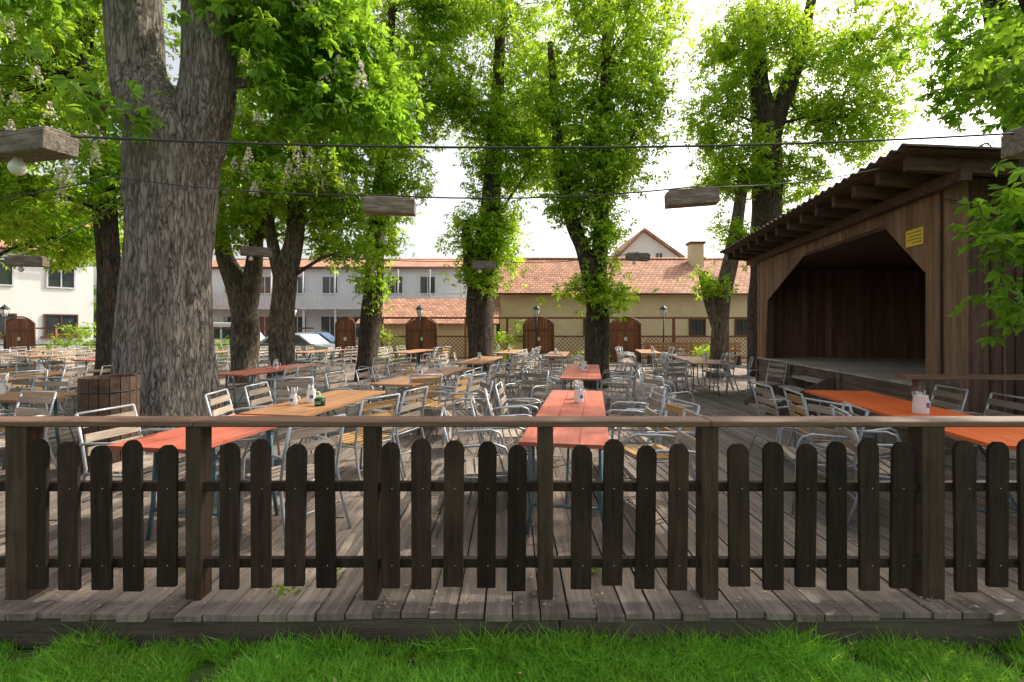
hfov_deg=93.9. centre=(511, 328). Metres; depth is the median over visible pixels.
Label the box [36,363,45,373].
cutlery mug
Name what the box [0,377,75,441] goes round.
garden chair
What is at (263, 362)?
garden chair
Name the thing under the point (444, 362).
garden chair
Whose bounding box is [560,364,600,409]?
beer table
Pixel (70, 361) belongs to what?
garden chair
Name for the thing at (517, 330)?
garden shrub
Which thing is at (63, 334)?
geranium box
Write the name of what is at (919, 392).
cutlery mug
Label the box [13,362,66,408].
garden chair
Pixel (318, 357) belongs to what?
garden chair
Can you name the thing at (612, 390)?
garden chair
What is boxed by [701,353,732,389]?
garden chair
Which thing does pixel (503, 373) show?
garden chair
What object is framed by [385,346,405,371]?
garden chair
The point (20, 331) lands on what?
arched wooden panel
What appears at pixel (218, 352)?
beer table
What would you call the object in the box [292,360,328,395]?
garden chair
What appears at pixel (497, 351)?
street
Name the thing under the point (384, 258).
ridge and gutter
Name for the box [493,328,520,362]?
garden shrub
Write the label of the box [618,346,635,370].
garden chair
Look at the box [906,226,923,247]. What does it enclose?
yellow notice sign
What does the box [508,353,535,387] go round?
garden chair
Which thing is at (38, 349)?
garden chair
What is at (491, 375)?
garden chair
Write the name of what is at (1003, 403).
garden chair
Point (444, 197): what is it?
overhead cable
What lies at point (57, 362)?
garden chair
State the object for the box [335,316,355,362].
arched wooden panel
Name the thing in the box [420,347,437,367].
garden chair
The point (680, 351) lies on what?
garden chair
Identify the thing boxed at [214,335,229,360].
garden shrub
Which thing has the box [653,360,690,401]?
garden chair
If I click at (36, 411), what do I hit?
garden chair
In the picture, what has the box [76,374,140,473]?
wooden litter bin
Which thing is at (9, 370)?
garden chair
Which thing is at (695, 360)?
beer table
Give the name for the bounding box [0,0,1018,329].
sky
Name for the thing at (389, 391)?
garden chair
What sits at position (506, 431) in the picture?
garden chair
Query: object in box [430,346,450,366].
garden chair
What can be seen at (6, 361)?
garden chair
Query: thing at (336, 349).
garden chair
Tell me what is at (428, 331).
arched wooden panel
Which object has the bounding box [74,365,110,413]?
garden chair
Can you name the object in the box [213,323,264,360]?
white van
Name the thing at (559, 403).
beer table
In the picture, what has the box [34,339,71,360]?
garden shrub
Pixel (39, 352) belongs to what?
garden chair
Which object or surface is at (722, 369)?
garden chair
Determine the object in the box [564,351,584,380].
garden chair
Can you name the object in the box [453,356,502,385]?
beer table
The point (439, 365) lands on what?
cutlery mug
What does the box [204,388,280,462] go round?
garden chair
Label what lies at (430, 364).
garden chair
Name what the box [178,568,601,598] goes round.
weeds between boards
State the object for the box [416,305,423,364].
garden lantern
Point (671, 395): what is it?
garden chair
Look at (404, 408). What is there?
garden chair
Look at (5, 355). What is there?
garden chair
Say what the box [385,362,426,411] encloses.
garden chair
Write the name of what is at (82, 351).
garden chair
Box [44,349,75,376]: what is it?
garden chair
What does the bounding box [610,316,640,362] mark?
arched wooden panel
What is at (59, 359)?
garden chair
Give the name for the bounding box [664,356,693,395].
garden chair
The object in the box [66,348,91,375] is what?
garden chair
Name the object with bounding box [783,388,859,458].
garden chair
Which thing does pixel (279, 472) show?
garden chair
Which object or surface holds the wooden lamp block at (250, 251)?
hanging from the overhead cable at (420, 261)
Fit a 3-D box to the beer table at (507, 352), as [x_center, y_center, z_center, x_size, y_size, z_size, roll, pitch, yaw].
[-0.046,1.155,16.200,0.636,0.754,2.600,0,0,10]
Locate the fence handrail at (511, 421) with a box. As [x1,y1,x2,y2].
[0,416,1023,426]
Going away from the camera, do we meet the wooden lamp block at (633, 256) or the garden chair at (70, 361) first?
the wooden lamp block at (633, 256)
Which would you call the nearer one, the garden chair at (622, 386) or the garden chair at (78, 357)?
the garden chair at (622, 386)
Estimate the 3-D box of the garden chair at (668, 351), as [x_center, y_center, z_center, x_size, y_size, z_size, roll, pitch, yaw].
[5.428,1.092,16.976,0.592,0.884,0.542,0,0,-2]
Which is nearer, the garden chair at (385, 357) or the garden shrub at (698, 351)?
the garden chair at (385, 357)
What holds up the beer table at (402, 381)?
on the wooden deck
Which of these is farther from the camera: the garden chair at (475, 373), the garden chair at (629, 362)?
the garden chair at (629, 362)
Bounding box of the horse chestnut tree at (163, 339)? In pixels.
[0,0,435,453]
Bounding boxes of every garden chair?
[0,349,9,363]
[0,351,27,368]
[0,365,27,407]
[0,373,7,407]
[0,375,37,412]
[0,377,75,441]
[0,390,56,468]
[0,409,12,433]
[1,359,30,405]
[6,369,47,408]
[10,347,38,372]
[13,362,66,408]
[21,358,65,389]
[25,350,58,365]
[29,366,87,415]
[30,346,55,361]
[36,351,72,381]
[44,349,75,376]
[47,347,75,360]
[55,353,94,387]
[58,350,91,376]
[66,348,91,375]
[71,346,90,368]
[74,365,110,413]
[74,404,185,502]
[83,352,94,365]
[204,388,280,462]
[214,346,229,370]
[217,348,229,370]
[217,361,250,408]
[221,346,229,368]
[221,376,236,411]
[240,414,351,538]
[241,382,311,459]
[253,358,290,399]
[254,365,298,405]
[259,346,265,366]
[272,363,314,399]
[273,377,315,440]
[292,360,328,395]
[295,346,314,371]
[295,353,307,370]
[306,346,326,369]
[308,359,344,392]
[310,348,332,375]
[319,347,341,373]
[324,393,404,495]
[325,370,375,415]
[331,347,354,371]
[340,346,357,370]
[355,367,399,415]
[357,356,390,390]
[359,386,431,476]
[371,366,405,413]
[377,348,398,371]
[379,347,400,371]
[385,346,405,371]
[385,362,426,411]
[396,346,416,369]
[398,374,442,438]
[399,360,434,397]
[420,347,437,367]
[421,373,473,441]
[423,347,443,367]
[426,356,451,391]
[429,369,473,429]
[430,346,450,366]
[435,406,507,537]
[436,373,487,439]
[437,354,465,390]
[442,377,492,444]
[444,367,482,406]
[445,353,466,381]
[452,352,473,385]
[461,364,499,411]
[466,395,530,504]
[472,361,499,409]
[484,388,536,451]
[488,356,513,395]
[491,355,519,392]
[495,381,541,451]
[497,354,525,389]
[503,369,548,415]
[504,353,527,385]
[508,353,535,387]
[515,348,535,373]
[517,350,539,380]
[521,349,541,379]
[524,349,542,377]
[524,363,557,413]
[525,361,555,409]
[525,366,560,413]
[538,359,571,398]
[541,354,562,380]
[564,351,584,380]
[598,390,665,473]
[600,360,627,400]
[600,367,633,415]
[606,362,639,408]
[606,365,640,415]
[608,384,665,443]
[614,347,635,374]
[615,347,634,371]
[615,348,636,374]
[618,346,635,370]
[618,397,699,479]
[623,409,718,544]
[637,368,676,428]
[638,374,695,443]
[650,353,676,388]
[653,352,674,383]
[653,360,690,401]
[654,347,672,368]
[657,346,674,359]
[660,354,685,390]
[662,348,683,371]
[663,348,681,373]
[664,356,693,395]
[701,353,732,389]
[704,353,728,387]
[709,355,739,392]
[725,357,753,395]
[746,360,787,404]
[748,382,820,463]
[779,402,868,514]
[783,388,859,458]
[803,397,899,510]
[825,404,900,529]
[882,384,968,455]
[945,392,1023,469]
[976,446,1015,479]
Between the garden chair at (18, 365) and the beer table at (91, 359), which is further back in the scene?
the beer table at (91, 359)
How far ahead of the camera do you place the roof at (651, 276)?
25.39 m
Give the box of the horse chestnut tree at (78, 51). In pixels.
[0,0,180,375]
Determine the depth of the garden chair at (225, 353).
17.57 m
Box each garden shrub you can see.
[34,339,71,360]
[48,321,95,365]
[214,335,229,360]
[377,325,406,365]
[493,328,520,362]
[508,316,524,344]
[691,341,710,365]
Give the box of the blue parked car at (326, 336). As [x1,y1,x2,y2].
[297,332,334,343]
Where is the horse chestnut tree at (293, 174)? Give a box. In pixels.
[220,14,406,386]
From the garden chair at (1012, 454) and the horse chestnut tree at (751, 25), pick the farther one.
the horse chestnut tree at (751, 25)
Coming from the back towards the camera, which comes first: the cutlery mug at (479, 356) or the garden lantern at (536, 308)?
the garden lantern at (536, 308)
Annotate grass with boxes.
[0,613,1023,681]
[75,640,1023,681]
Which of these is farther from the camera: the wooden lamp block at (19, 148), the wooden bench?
the wooden bench
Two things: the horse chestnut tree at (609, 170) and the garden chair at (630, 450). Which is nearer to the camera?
the garden chair at (630, 450)
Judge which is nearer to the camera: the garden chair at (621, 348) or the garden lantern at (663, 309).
the garden chair at (621, 348)
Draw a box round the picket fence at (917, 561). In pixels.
[0,426,1023,609]
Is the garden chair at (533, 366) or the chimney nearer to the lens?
the garden chair at (533, 366)
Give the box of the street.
[15,342,746,363]
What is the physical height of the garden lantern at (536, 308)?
2.510 m
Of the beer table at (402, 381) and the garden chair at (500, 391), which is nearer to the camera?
the garden chair at (500, 391)
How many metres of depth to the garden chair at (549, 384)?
9.24 m
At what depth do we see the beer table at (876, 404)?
4.41 m
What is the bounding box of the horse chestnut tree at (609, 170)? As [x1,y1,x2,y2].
[501,0,709,388]
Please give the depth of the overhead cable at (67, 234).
6.58 m
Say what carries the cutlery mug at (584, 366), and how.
on the beer table at (573, 372)
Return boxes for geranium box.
[51,332,75,336]
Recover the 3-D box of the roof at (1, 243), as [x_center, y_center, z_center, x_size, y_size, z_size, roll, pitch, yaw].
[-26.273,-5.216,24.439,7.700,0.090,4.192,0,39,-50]
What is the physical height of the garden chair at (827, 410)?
0.884 m
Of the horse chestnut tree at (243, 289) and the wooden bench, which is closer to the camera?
the horse chestnut tree at (243, 289)
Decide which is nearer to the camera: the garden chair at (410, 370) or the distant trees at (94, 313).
the garden chair at (410, 370)
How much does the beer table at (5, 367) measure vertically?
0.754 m
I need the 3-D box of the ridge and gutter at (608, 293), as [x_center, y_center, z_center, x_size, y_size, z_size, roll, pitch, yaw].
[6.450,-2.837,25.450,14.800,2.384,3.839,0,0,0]
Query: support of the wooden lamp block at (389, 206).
hanging from the overhead cable at (444, 197)
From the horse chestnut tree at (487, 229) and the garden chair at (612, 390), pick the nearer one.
the garden chair at (612, 390)
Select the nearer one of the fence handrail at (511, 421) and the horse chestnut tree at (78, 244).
the fence handrail at (511, 421)
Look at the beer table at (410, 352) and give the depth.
15.96 m
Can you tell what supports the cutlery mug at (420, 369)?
on the beer table at (402, 381)
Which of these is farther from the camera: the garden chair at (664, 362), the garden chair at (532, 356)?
the garden chair at (532, 356)
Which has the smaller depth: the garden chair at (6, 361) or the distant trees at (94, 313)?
the garden chair at (6, 361)
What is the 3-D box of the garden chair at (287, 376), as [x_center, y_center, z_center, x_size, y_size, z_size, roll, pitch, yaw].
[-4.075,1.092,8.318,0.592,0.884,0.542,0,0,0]
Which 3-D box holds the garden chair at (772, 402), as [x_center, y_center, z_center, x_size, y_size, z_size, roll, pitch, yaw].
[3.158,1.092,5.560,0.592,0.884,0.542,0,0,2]
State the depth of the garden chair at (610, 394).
7.64 m
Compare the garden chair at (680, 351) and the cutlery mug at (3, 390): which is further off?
the garden chair at (680, 351)
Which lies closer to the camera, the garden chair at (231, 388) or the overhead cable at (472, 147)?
the overhead cable at (472, 147)
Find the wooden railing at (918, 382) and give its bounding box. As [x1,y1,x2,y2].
[895,374,1023,415]
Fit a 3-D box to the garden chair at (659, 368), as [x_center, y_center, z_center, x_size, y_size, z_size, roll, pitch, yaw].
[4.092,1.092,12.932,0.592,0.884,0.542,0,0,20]
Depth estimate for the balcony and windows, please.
35.94 m
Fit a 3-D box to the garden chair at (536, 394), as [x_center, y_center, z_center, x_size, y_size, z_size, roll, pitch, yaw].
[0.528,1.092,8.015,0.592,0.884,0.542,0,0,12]
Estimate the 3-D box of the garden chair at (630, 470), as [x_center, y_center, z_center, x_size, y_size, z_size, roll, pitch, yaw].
[1.158,1.092,3.627,0.592,0.884,0.542,0,0,-3]
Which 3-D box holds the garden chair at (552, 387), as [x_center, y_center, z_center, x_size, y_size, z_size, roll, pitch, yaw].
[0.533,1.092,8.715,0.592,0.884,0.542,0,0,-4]
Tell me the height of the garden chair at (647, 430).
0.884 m
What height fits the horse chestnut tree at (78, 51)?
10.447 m
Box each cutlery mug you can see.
[0,378,9,394]
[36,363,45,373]
[273,359,280,368]
[287,386,299,404]
[306,384,320,402]
[417,364,425,374]
[436,360,443,369]
[477,352,482,359]
[574,380,585,395]
[574,384,585,402]
[578,358,583,368]
[581,361,588,371]
[703,353,707,360]
[912,390,930,405]
[912,391,929,414]
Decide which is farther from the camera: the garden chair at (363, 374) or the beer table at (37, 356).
the beer table at (37, 356)
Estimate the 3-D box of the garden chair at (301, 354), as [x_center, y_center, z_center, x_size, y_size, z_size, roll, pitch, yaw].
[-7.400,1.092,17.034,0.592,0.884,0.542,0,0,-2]
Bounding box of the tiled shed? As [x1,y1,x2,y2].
[356,298,499,363]
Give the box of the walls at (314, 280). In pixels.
[212,269,466,350]
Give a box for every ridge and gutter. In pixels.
[212,258,462,268]
[495,258,747,294]
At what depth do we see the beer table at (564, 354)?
14.14 m
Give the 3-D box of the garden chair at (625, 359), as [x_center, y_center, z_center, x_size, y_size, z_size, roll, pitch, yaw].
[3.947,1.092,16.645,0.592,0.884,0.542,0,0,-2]
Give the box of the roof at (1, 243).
[0,213,91,251]
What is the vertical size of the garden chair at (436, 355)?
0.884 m
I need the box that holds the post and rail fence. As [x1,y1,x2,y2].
[0,327,313,362]
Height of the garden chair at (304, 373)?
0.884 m
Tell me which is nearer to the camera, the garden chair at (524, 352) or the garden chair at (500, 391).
the garden chair at (500, 391)
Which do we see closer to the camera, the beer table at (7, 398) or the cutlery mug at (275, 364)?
the beer table at (7, 398)
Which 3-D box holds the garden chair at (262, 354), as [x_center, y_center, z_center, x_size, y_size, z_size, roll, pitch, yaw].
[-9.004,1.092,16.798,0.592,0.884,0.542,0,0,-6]
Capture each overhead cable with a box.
[0,129,1013,148]
[0,168,879,198]
[0,207,111,257]
[216,221,637,262]
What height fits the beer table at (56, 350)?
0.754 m
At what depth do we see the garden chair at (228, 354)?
15.35 m
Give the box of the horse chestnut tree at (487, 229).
[422,0,583,380]
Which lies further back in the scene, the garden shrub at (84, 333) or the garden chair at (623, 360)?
the garden shrub at (84, 333)
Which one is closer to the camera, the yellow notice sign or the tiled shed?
the yellow notice sign
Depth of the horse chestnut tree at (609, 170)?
12.04 m
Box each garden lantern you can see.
[0,304,9,360]
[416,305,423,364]
[533,304,539,360]
[660,304,666,345]
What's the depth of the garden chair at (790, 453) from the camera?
3.91 m
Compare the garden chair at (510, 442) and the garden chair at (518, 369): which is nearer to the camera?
the garden chair at (510, 442)
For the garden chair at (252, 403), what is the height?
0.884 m
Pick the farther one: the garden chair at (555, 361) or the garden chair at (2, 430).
the garden chair at (555, 361)
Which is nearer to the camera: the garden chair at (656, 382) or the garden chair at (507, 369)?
the garden chair at (656, 382)
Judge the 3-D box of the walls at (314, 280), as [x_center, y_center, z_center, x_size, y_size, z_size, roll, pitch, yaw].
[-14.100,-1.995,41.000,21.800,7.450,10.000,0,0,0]
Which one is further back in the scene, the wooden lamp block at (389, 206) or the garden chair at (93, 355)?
the garden chair at (93, 355)
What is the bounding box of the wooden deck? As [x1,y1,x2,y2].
[0,364,1023,648]
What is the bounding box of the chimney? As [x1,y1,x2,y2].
[685,241,705,265]
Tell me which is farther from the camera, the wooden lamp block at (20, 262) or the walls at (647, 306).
the walls at (647, 306)
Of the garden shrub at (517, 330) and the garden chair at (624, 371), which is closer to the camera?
the garden chair at (624, 371)
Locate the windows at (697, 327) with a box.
[583,319,746,335]
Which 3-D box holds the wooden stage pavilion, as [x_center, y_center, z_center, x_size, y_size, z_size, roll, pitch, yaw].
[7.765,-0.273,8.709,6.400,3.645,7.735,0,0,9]
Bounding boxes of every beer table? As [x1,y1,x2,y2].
[0,363,35,389]
[0,369,100,406]
[0,392,76,468]
[11,352,94,375]
[24,348,95,369]
[71,358,94,368]
[106,415,278,540]
[215,350,229,359]
[218,363,316,409]
[239,390,385,464]
[295,349,344,371]
[370,367,468,434]
[390,349,432,372]
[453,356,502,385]
[494,349,524,375]
[519,390,608,534]
[542,352,569,379]
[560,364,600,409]
[635,349,662,374]
[673,356,723,395]
[804,390,1023,512]
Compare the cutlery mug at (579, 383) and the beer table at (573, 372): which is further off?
the beer table at (573, 372)
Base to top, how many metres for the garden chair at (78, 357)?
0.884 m
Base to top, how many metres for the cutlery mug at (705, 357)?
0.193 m
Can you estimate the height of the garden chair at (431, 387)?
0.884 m
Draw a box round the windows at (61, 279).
[0,258,79,338]
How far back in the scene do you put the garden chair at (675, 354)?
15.60 m
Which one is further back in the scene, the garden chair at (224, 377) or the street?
the street
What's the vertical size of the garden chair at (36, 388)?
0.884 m
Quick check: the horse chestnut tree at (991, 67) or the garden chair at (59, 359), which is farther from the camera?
the garden chair at (59, 359)
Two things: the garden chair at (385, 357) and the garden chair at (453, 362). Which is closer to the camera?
the garden chair at (453, 362)
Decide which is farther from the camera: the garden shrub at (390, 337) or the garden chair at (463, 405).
the garden shrub at (390, 337)
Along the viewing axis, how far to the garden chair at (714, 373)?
11.41 m
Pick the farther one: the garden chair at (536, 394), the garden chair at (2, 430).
the garden chair at (536, 394)
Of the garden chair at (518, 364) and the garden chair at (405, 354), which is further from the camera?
the garden chair at (405, 354)
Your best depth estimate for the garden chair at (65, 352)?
16.38 m
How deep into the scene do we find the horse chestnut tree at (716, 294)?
14.72 m
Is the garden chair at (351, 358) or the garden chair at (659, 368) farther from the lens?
the garden chair at (351, 358)
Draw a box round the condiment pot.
[314,396,325,405]
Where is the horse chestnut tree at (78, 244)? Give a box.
[0,12,123,275]
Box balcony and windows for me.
[213,269,462,337]
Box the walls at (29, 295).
[0,249,92,362]
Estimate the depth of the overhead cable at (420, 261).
9.05 m
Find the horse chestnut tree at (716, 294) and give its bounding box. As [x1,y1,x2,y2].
[677,120,790,377]
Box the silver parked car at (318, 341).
[260,333,334,363]
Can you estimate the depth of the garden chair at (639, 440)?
4.72 m
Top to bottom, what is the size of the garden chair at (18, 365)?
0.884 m
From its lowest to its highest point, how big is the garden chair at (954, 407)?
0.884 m
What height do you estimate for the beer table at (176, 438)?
0.754 m
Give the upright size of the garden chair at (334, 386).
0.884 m
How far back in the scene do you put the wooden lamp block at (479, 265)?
9.43 m
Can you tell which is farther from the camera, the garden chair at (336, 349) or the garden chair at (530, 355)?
the garden chair at (336, 349)
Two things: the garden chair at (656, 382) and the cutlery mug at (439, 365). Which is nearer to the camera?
the garden chair at (656, 382)
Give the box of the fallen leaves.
[0,381,1018,608]
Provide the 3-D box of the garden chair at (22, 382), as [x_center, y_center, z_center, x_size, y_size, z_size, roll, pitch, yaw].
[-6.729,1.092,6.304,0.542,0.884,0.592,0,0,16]
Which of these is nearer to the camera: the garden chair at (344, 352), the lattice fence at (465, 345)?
the garden chair at (344, 352)
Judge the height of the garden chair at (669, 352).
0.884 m
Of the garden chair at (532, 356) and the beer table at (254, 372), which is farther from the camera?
the garden chair at (532, 356)
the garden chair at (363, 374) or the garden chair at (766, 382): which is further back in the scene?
the garden chair at (766, 382)
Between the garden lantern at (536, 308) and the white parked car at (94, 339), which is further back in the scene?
the white parked car at (94, 339)
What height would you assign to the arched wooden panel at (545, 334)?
1.932 m
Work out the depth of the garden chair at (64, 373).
7.93 m
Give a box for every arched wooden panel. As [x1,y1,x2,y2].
[3,316,35,362]
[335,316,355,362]
[406,316,436,362]
[523,316,553,359]
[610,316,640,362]
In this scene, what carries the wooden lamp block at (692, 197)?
hanging from the overhead cable at (444, 197)
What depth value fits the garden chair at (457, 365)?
12.71 m
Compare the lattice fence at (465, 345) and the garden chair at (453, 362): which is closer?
the garden chair at (453, 362)
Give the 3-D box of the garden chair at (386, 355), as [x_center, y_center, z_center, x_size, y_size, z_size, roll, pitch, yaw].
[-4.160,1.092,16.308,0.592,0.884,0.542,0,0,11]
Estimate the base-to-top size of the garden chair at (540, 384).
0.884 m
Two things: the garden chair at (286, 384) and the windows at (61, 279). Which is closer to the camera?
the garden chair at (286, 384)
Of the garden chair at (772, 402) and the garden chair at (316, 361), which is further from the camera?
the garden chair at (316, 361)
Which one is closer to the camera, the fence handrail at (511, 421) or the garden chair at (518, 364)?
the fence handrail at (511, 421)
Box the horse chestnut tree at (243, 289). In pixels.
[117,15,358,385]
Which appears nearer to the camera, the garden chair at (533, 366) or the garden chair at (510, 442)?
the garden chair at (510, 442)
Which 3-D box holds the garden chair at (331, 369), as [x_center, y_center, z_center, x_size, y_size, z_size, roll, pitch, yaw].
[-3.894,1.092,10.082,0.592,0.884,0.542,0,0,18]
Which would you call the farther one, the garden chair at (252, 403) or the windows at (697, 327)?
the windows at (697, 327)
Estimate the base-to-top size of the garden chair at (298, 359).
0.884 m
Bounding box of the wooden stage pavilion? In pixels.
[720,143,1023,455]
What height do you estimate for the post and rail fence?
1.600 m
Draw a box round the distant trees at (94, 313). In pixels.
[93,285,499,341]
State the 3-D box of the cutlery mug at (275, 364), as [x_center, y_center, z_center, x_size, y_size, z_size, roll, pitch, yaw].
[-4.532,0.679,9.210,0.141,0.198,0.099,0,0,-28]
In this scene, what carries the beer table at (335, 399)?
on the wooden deck
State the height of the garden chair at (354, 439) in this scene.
0.884 m
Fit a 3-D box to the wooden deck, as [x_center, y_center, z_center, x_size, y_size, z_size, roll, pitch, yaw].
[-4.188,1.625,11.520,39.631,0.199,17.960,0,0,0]
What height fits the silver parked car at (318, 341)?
1.480 m
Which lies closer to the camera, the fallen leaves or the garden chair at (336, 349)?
the fallen leaves
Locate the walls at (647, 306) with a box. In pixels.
[500,295,747,361]
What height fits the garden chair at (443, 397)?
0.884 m
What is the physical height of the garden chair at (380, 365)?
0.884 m
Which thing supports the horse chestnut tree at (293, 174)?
on the wooden deck
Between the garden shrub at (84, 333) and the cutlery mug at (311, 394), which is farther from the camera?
the garden shrub at (84, 333)
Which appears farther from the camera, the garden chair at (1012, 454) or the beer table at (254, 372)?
the beer table at (254, 372)
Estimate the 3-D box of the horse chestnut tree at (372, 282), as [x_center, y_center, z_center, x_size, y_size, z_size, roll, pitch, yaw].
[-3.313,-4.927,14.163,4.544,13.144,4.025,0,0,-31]
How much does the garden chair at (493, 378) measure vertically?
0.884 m
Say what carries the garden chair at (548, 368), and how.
on the wooden deck
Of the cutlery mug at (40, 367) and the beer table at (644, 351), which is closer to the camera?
the cutlery mug at (40, 367)
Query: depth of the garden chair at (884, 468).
3.80 m
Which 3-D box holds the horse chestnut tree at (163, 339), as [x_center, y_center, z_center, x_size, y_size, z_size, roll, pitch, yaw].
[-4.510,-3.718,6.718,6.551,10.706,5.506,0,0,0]
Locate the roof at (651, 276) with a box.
[494,260,749,292]
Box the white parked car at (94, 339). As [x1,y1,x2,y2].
[82,338,95,351]
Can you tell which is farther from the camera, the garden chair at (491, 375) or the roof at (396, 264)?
the roof at (396, 264)
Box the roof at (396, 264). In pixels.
[212,260,462,267]
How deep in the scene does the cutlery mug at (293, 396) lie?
4.83 m
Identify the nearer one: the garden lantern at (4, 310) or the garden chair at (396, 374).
the garden chair at (396, 374)
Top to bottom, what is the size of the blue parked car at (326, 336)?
1.480 m
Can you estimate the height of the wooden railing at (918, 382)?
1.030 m
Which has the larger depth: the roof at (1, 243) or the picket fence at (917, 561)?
the roof at (1, 243)
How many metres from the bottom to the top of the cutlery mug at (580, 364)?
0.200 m
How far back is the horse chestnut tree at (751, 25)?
14.79 m
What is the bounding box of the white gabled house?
[608,228,686,257]
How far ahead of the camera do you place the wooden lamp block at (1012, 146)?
2.70 m
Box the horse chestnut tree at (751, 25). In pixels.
[665,0,968,376]
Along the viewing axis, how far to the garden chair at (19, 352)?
16.59 m
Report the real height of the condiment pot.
0.091 m
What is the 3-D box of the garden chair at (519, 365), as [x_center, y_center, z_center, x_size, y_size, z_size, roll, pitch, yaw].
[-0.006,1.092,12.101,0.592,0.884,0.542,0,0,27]
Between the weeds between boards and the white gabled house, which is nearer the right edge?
the white gabled house
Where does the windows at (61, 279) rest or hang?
attached to the walls at (29, 295)
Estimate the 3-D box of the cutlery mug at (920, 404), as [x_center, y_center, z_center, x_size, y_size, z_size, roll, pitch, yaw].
[3.732,0.679,4.364,0.125,0.197,0.161,0,0,40]
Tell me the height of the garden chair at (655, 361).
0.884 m
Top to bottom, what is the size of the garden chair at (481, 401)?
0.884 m
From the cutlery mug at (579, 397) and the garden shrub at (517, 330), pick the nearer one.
the cutlery mug at (579, 397)
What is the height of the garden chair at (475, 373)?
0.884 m
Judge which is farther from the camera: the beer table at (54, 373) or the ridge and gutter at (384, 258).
the ridge and gutter at (384, 258)
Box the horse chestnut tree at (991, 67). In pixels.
[877,0,1023,347]
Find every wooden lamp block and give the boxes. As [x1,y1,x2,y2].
[0,125,78,175]
[4,254,48,271]
[240,245,271,260]
[363,194,415,216]
[472,261,495,272]
[625,251,649,264]
[664,186,719,208]
[1001,125,1023,159]
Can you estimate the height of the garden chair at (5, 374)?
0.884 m
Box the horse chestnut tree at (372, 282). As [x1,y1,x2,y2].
[345,0,484,381]
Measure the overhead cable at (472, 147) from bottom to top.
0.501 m
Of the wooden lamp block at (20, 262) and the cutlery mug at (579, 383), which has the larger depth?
the wooden lamp block at (20, 262)
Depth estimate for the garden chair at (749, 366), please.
10.71 m
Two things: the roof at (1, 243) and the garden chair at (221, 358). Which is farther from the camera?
the roof at (1, 243)
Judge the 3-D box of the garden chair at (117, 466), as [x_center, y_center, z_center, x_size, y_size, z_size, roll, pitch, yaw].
[-3.056,1.092,3.853,0.592,0.884,0.542,0,0,10]
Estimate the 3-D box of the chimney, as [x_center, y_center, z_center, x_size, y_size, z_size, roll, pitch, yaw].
[10.250,-3.780,26.700,0.860,2.020,0.760,0,0,0]
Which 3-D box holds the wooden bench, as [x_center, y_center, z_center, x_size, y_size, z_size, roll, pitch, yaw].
[7.400,1.055,19.460,4.000,0.950,0.520,0,0,0]
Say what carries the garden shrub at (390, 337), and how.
on the wooden deck
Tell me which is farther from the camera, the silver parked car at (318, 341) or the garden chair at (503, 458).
the silver parked car at (318, 341)
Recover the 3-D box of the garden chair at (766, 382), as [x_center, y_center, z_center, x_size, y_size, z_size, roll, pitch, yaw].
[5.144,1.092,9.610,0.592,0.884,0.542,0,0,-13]
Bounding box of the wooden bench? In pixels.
[643,342,745,365]
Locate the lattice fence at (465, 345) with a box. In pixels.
[330,317,746,364]
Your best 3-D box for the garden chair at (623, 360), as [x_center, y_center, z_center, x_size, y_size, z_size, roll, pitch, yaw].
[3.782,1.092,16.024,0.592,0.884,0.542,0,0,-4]

